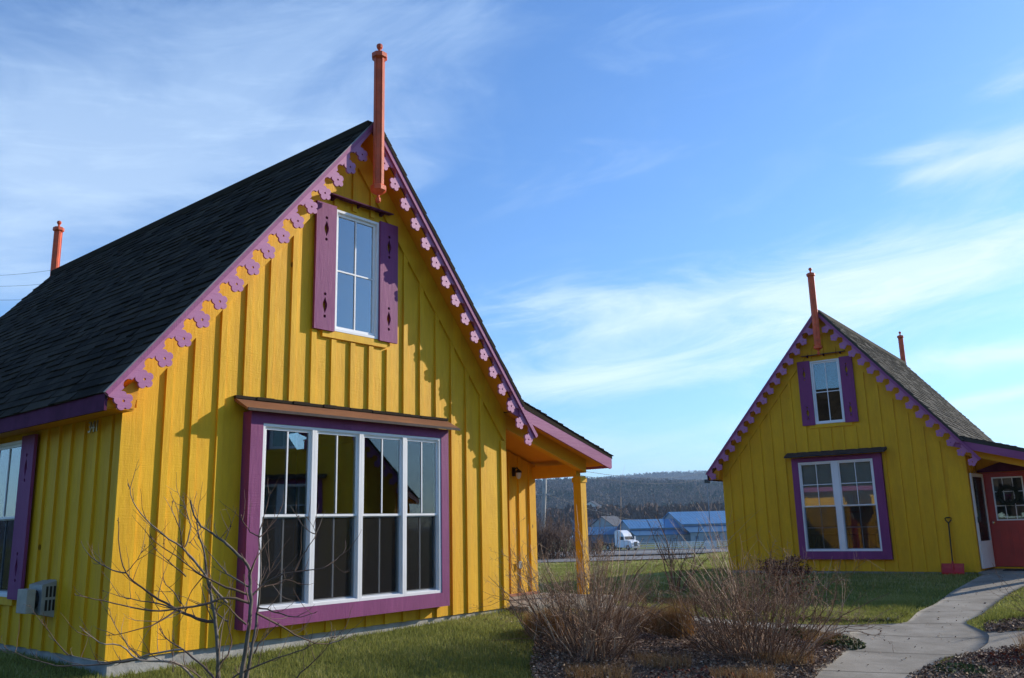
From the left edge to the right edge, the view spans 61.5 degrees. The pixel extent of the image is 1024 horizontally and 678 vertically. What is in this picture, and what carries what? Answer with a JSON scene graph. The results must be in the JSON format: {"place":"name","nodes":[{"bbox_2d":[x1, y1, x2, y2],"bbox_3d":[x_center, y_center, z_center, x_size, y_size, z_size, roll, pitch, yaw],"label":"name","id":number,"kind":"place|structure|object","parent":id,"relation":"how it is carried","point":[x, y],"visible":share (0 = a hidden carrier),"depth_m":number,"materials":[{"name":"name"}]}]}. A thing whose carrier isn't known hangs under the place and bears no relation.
{"place":"outdoors","nodes":[
{"label":"outdoors","id":0,"kind":"place"},
{"bbox_2d":[0,536,1023,677],"bbox_3d":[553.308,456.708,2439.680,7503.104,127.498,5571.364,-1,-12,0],"label":"ground","id":1,"kind":"structure","parent":0,"point":[477,651],"depth_m":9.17,"materials":[{"name":"green plant"}]},
{"bbox_2d":[0,460,363,677],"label":"bare young tree","id":2,"kind":"object","parent":1,"relation":"on","point":[244,672],"visible":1,"depth_m":4.83,"materials":[{"name":"brown plant"}]},
{"bbox_2d":[0,43,613,677],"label":"cottage","id":3,"kind":"structure","parent":1,"relation":"on","point":[222,345],"depth_m":9.79,"materials":[{"name":"wood"}]},
{"bbox_2d":[0,440,21,596],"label":"window","id":4,"kind":"structure","parent":3,"relation":"in","point":[10,453],"depth_m":9.39,"materials":[{"name":"white plastic"}]},
{"bbox_2d":[257,423,314,611],"bbox_3d":[-2.384,1.843,9.005,0.110,1.874,0.658,-11,-16,39],"label":"window","id":5,"kind":"structure","parent":3,"relation":"in","point":[310,436],"depth_m":9.09,"materials":[{"name":"white plastic"}]},
{"bbox_2d":[311,428,361,605],"bbox_3d":[-1.960,1.940,9.499,0.110,1.874,0.656,-11,-16,39],"label":"window","id":6,"kind":"structure","parent":3,"relation":"in","point":[351,441],"depth_m":9.62,"materials":[{"name":"white plastic"}]},
{"bbox_2d":[335,209,378,338],"bbox_3d":[-1.905,-0.766,10.400,0.110,1.489,0.678,-11,-16,39],"label":"window","id":7,"kind":"structure","parent":3,"relation":"in","point":[357,239],"depth_m":10.42,"materials":[{"name":"glass"}]},
{"bbox_2d":[360,432,404,600],"bbox_3d":[-1.530,2.038,9.999,0.110,1.874,0.672,-11,-16,39],"label":"window","id":8,"kind":"structure","parent":3,"relation":"in","point":[382,534],"depth_m":10.02,"materials":[{"name":"clear glass"}]},
{"bbox_2d":[405,435,441,595],"bbox_3d":[-1.117,2.133,10.481,0.110,1.874,0.608,-11,-16,39],"label":"window","id":9,"kind":"structure","parent":3,"relation":"in","point":[422,454],"depth_m":10.50,"materials":[{"name":"clear glass"}]},
{"bbox_2d":[536,479,554,553],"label":"utility pole","id":10,"kind":"object","parent":1,"relation":"on","point":[544,488],"visible":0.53,"depth_m":58.91,"materials":[{"name":"grey wood"}]},
{"bbox_2d":[541,492,646,521],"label":"power line","id":11,"kind":"object","parent":10,"relation":"attached to","point":[594,510],"visible":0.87,"depth_m":83.12,"materials":[{"name":"metal"}]},
{"bbox_2d":[581,475,695,483],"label":"power line","id":12,"kind":"object","parent":10,"relation":"attached to","point":[635,482],"visible":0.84,"depth_m":91.77,"materials":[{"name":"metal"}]},
{"bbox_2d":[586,471,699,477],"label":"power line","id":13,"kind":"object","parent":10,"relation":"attached to","point":[636,477],"visible":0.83,"depth_m":81.60,"materials":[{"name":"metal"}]},
{"bbox_2d":[539,523,571,536],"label":"woods","id":14,"kind":"object","parent":1,"relation":"on","point":[560,528],"visible":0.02,"depth_m":342.96,"materials":[{"name":"brown plant"}]},
{"bbox_2d":[467,481,676,666],"bbox_3d":[0.823,2.508,9.588,2.266,2.155,2.470,-13,-17,43],"label":"bare shrub","id":15,"kind":"object","parent":1,"relation":"on","point":[599,632],"visible":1,"depth_m":9.30,"materials":[{"name":"brown plant"}]},
{"bbox_2d":[536,506,621,559],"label":"thicket","id":16,"kind":"object","parent":1,"relation":"on","point":[546,549],"visible":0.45,"depth_m":42.37,"materials":[{"name":"brown plant"}]},
{"bbox_2d":[570,517,596,528],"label":"house","id":17,"kind":"structure","parent":1,"relation":"on","point":[589,522],"depth_m":321.80,"materials":[{"name":"stone"}]},
{"bbox_2d":[554,533,618,554],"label":"thicket","id":18,"kind":"object","parent":1,"relation":"on","point":[597,548],"visible":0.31,"depth_m":54.30,"materials":[{"name":"plant"}]},
{"bbox_2d":[587,501,600,513],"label":"house","id":19,"kind":"structure","parent":1,"relation":"on","point":[593,503],"depth_m":412.51,"materials":[{"name":"stone"}]},
{"bbox_2d":[572,526,619,542],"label":"barn","id":20,"kind":"structure","parent":1,"relation":"on","point":[609,533],"depth_m":239.52,"materials":[{"name":"blue metal"}]},
{"bbox_2d":[589,516,621,526],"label":"house","id":21,"kind":"structure","parent":1,"relation":"on","point":[611,521],"depth_m":293.86,"materials":[{"name":"stone"}]},
{"bbox_2d":[600,594,646,602],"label":"dry grass clump","id":22,"kind":"object","parent":1,"relation":"on","point":[634,597],"visible":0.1,"depth_m":14.07,"materials":[{"name":"brown plant"}]},
{"bbox_2d":[536,501,724,528],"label":"woods","id":23,"kind":"object","parent":1,"relation":"on","point":[632,512],"visible":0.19,"depth_m":387.38,"materials":[{"name":"plant"}]},
{"bbox_2d":[511,586,770,623],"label":"leaf litter","id":24,"kind":"object","parent":1,"relation":"on","point":[662,594],"visible":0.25,"depth_m":16.03,"materials":[{"name":"brown plant"}]},
{"bbox_2d":[617,519,690,543],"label":"barn","id":25,"kind":"structure","parent":1,"relation":"on","point":[633,527],"depth_m":236.36,"materials":[{"name":"blue metal"}]},
{"bbox_2d":[653,595,700,605],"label":"dry grass clump","id":26,"kind":"object","parent":1,"relation":"on","point":[669,599],"visible":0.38,"depth_m":14.48,"materials":[{"name":"brown plant"}]},
{"bbox_2d":[644,490,711,591],"bbox_3d":[3.449,4.225,18.165,1.329,2.194,1.598,-1,-12,0],"label":"bare shrub","id":27,"kind":"object","parent":1,"relation":"on","point":[671,573],"visible":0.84,"depth_m":17.84,"materials":[{"name":"brown plant"}]},
{"bbox_2d":[639,540,720,547],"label":"rail fence","id":28,"kind":"object","parent":1,"relation":"on","point":[670,545],"visible":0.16,"depth_m":189.05,"materials":[{"name":"grey metal"}]},
{"bbox_2d":[535,622,844,677],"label":"mulch bed","id":29,"kind":"object","parent":1,"relation":"on","point":[707,662],"visible":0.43,"depth_m":9.33,"materials":[{"name":"brown soil"}]},
{"bbox_2d":[513,603,571,639],"bbox_3d":[0.441,3.330,10.187,0.963,0.462,0.928,4,-13,-22],"label":"dry grass clump","id":30,"kind":"object","parent":29,"relation":"on","point":[527,623],"visible":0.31,"depth_m":10.08,"materials":[{"name":"brown plant"}]},
{"bbox_2d":[561,658,633,677],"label":"dry grass clump","id":31,"kind":"object","parent":29,"relation":"on","point":[599,670],"visible":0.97,"depth_m":8.32,"materials":[{"name":"brown plant"}]},
{"bbox_2d":[605,605,649,625],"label":"dry grass clump","id":32,"kind":"object","parent":29,"relation":"on","point":[623,615],"visible":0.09,"depth_m":11.24,"materials":[{"name":"brown plant"}]},
{"bbox_2d":[627,647,706,670],"bbox_3d":[1.587,3.376,9.053,0.707,0.274,0.793,6,-14,-32],"label":"dry grass clump","id":33,"kind":"object","parent":29,"relation":"on","point":[686,662],"visible":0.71,"depth_m":8.95,"materials":[{"name":"brown plant"}]},
{"bbox_2d":[629,595,708,638],"bbox_3d":[1.985,3.510,10.837,1.145,0.565,1.320,3,-13,-20],"label":"dry grass clump","id":34,"kind":"object","parent":29,"relation":"on","point":[668,615],"visible":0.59,"depth_m":10.65,"materials":[{"name":"brown plant"}]},
{"bbox_2d":[640,664,746,677],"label":"plant","id":35,"kind":"object","parent":29,"relation":"on","point":[688,670],"visible":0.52,"depth_m":8.52,"materials":[{"name":"brown plant"}]},
{"bbox_2d":[709,660,778,677],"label":"dry grass clump","id":36,"kind":"object","parent":29,"relation":"on","point":[743,672],"visible":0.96,"depth_m":8.49,"materials":[{"name":"brown plant"}]},
{"bbox_2d":[753,648,816,669],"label":"dry grass clump","id":37,"kind":"object","parent":29,"relation":"on","point":[788,655],"visible":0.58,"depth_m":9.39,"materials":[{"name":"brown plant"}]},
{"bbox_2d":[772,627,818,637],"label":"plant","id":38,"kind":"object","parent":29,"relation":"on","point":[798,631],"visible":0.15,"depth_m":11.20,"materials":[{"name":"brown plant"}]},
{"bbox_2d":[802,621,843,644],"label":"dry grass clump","id":39,"kind":"object","parent":29,"relation":"on","point":[820,635],"visible":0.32,"depth_m":10.61,"materials":[{"name":"brown plant"}]},
{"bbox_2d":[820,634,866,649],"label":"plant","id":40,"kind":"object","parent":29,"relation":"on","point":[856,644],"visible":0.61,"depth_m":10.45,"materials":[{"name":"green plant"}]},
{"bbox_2d":[655,540,727,549],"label":"rail fence","id":41,"kind":"object","parent":1,"relation":"on","point":[700,543],"visible":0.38,"depth_m":161.43,"materials":[{"name":"grey metal"}]},
{"bbox_2d":[662,511,726,541],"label":"barn","id":42,"kind":"structure","parent":1,"relation":"on","point":[689,521],"depth_m":239.13,"materials":[{"name":"blue metal"}]},
{"bbox_2d":[704,479,711,539],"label":"light pole","id":43,"kind":"object","parent":1,"relation":"on","point":[706,481],"visible":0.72,"depth_m":127.58,"materials":[{"name":"black metal"}]},
{"bbox_2d":[704,541,716,549],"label":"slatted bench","id":44,"kind":"object","parent":1,"relation":"on","point":[707,546],"visible":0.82,"depth_m":118.53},
{"bbox_2d":[605,482,895,664],"bbox_3d":[2.631,2.675,10.060,2.886,2.105,3.035,4,-13,-22],"label":"bare shrub","id":45,"kind":"object","parent":1,"relation":"on","point":[747,639],"visible":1,"depth_m":9.65,"materials":[{"name":"brown plant"}]},
{"bbox_2d":[741,537,792,612],"bbox_3d":[3.960,3.687,13.495,0.917,1.316,1.357,-8,-14,29],"label":"bare shrub","id":46,"kind":"object","parent":1,"relation":"on","point":[770,557],"visible":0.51,"depth_m":13.47,"materials":[{"name":"brown plant"}]},
{"bbox_2d":[538,563,1023,615],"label":"grass","id":47,"kind":"structure","parent":1,"relation":"on","point":[886,582],"depth_m":17.50,"materials":[{"name":"green plant"}]},
{"bbox_2d":[755,554,818,604],"bbox_3d":[4.739,4.120,14.750,1.073,0.889,1.077,-9,-14,31],"label":"hydrangea","id":48,"kind":"object","parent":1,"relation":"on","point":[793,568],"visible":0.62,"depth_m":14.65,"materials":[{"name":"brown plant"}]},
{"bbox_2d":[790,613,887,623],"bbox_3d":[5.020,4.201,12.933,1.936,0.144,0.884,-4,-13,12],"label":"mulch bed","id":49,"kind":"object","parent":1,"relation":"on","point":[850,621],"visible":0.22,"depth_m":12.60,"materials":[{"name":"brown wood"}]},
{"bbox_2d":[705,268,1023,574],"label":"cottage","id":50,"kind":"structure","parent":1,"relation":"on","point":[842,442],"depth_m":19.68,"materials":[{"name":"wood"}]},
{"bbox_2d":[798,461,841,550],"bbox_3d":[7.081,3.840,19.800,0.796,2.014,0.110,-10,-15,35],"label":"window","id":51,"kind":"structure","parent":50,"relation":"in","point":[804,507],"depth_m":19.81,"materials":[{"name":"white plastic"}]},
{"bbox_2d":[809,358,844,423],"bbox_3d":[7.395,1.228,20.166,0.678,1.489,0.110,-10,-15,35],"label":"window","id":52,"kind":"structure","parent":50,"relation":"in","point":[814,392],"depth_m":20.18,"materials":[{"name":"white plastic"}]},
{"bbox_2d":[836,458,882,550],"bbox_3d":[7.784,3.714,19.302,0.798,2.014,0.110,-10,-15,35],"label":"window","id":53,"kind":"structure","parent":50,"relation":"in","point":[842,505],"depth_m":19.31,"materials":[{"name":"white plastic"}]},
{"bbox_2d":[969,473,994,568],"bbox_3d":[10.022,3.856,18.345,0.120,1.960,0.860,-13,-16,42],"label":"storm door","id":54,"kind":"structure","parent":50,"relation":"in","point":[976,480],"depth_m":18.31,"materials":[{"name":"white plastic"}]},
{"bbox_2d":[984,473,1023,566],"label":"front door","id":55,"kind":"structure","parent":50,"relation":"in","point":[1008,534],"depth_m":18.46,"materials":[{"name":"red wood"}]},
{"bbox_2d":[995,484,1019,506],"bbox_3d":[10.665,3.355,18.485,0.534,0.526,0.110,-10,-15,35],"label":"wreath","id":56,"kind":"object","parent":50,"relation":"attached to","point":[1006,487],"visible":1,"depth_m":18.48,"materials":[{"name":"green plant"}]},
{"bbox_2d":[771,593,1023,623],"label":"grass","id":57,"kind":"structure","parent":1,"relation":"on","point":[1003,612],"depth_m":13.19,"materials":[{"name":"green plant"}]},
{"bbox_2d":[941,517,964,574],"bbox_3d":[9.164,4.314,18.001,0.428,1.161,0.262,-10,-15,35],"label":"snow shovel","id":58,"kind":"object","parent":1,"relation":"on","point":[952,567],"visible":1,"depth_m":17.91,"materials":[{"name":"red plastic"}]},
{"bbox_2d":[926,653,1023,677],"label":"mulch bed","id":59,"kind":"object","parent":1,"relation":"on","point":[1006,669],"visible":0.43,"depth_m":8.88,"materials":[{"name":"brown wood"}]},
{"bbox_2d":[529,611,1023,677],"bbox_3d":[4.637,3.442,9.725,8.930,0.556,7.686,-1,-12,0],"label":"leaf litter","id":60,"kind":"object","parent":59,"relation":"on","point":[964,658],"visible":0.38,"depth_m":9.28,"materials":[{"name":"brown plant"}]},
{"bbox_2d":[930,661,991,675],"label":"plant","id":61,"kind":"object","parent":59,"relation":"on","point":[964,666],"visible":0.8,"depth_m":8.93,"materials":[{"name":"green plant"}]},
{"bbox_2d":[974,647,1023,666],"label":"plant","id":62,"kind":"object","parent":59,"relation":"on","point":[1008,656],"visible":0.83,"depth_m":9.39,"materials":[{"name":"plant"}]},
{"bbox_2d":[1006,627,1023,654],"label":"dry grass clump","id":63,"kind":"object","parent":59,"relation":"on","point":[1021,642],"visible":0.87,"depth_m":9.78,"materials":[{"name":"beige plant"}]},
{"bbox_2d":[984,620,1023,632],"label":"mulch bed","id":64,"kind":"object","parent":1,"relation":"on","point":[1018,627],"visible":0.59,"depth_m":11.47,"materials":[{"name":"brown wood"}]},
{"bbox_2d":[983,567,1023,611],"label":"bare shrub","id":65,"kind":"object","parent":64,"relation":"on","point":[1009,594],"visible":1,"depth_m":11.78,"materials":[{"name":"brown plant"}]},
{"bbox_2d":[0,0,1023,479],"label":"sky","id":66,"kind":"structure","parent":0,"point":[634,201],"materials":[{"name":"blue"}]},
{"bbox_2d":[537,478,711,502],"bbox_3d":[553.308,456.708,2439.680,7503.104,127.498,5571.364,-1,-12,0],"label":"hills","id":67,"kind":"structure","parent":0,"point":[647,498],"depth_m":1014.43,"materials":[{"name":"green plant"}]},
{"bbox_2d":[535,476,724,523],"bbox_3d":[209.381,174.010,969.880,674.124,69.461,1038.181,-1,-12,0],"label":"woods","id":68,"kind":"object","parent":67,"relation":"on","point":[611,499],"visible":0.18,"depth_m":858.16,"materials":[{"name":"green plant"}]},
{"bbox_2d":[591,470,719,481],"bbox_3d":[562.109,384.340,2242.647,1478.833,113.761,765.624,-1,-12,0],"label":"woods","id":69,"kind":"object","parent":67,"relation":"on","point":[678,475],"visible":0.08,"depth_m":2285.58,"materials":[{"name":"green plant"}]},
{"bbox_2d":[566,548,697,551],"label":"road","id":70,"kind":"structure","parent":0,"point":[637,549],"depth_m":176.12,"materials":[{"name":"grey asphalt"}]},
{"bbox_2d":[591,530,640,549],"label":"lorry","id":71,"kind":"object","parent":70,"relation":"on","point":[623,536],"visible":0.64,"depth_m":176.87,"materials":[{"name":"white metal"}]},
{"bbox_2d":[538,548,727,561],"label":"gravel lot","id":72,"kind":"structure","parent":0,"point":[646,556],"depth_m":44.06,"materials":[{"name":"grey gravel"}]},
{"bbox_2d":[538,551,728,568],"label":"grass","id":73,"kind":"structure","parent":0,"point":[557,564],"depth_m":34.57,"materials":[{"name":"green plant"}]},
{"bbox_2d":[549,551,719,556],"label":"road","id":74,"kind":"structure","parent":0,"point":[652,553],"depth_m":49.21,"materials":[{"name":"grey asphalt"}]},
{"bbox_2d":[572,605,897,635],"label":"path","id":75,"kind":"structure","parent":0,"point":[847,629],"depth_m":12.07,"materials":[{"name":"concrete"}]},
{"bbox_2d":[807,574,1023,677],"bbox_3d":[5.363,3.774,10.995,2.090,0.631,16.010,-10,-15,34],"label":"path","id":76,"kind":"structure","parent":0,"point":[931,646],"depth_m":11.08,"materials":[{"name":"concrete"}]},
{"bbox_2d":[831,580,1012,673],"bbox_3d":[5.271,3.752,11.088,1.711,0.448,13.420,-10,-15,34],"label":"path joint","id":77,"kind":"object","parent":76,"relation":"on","point":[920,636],"visible":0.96,"depth_m":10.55,"materials":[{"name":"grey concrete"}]},
{"bbox_2d":[955,630,1023,659],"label":"path","id":78,"kind":"structure","parent":0,"point":[997,640],"depth_m":10.78,"materials":[{"name":"concrete"}]},
{"bbox_2d":[1003,569,1023,570],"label":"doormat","id":79,"kind":"object","parent":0,"point":[1013,570],"visible":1,"depth_m":17.73,"materials":[{"name":"rubber"}]}
]}

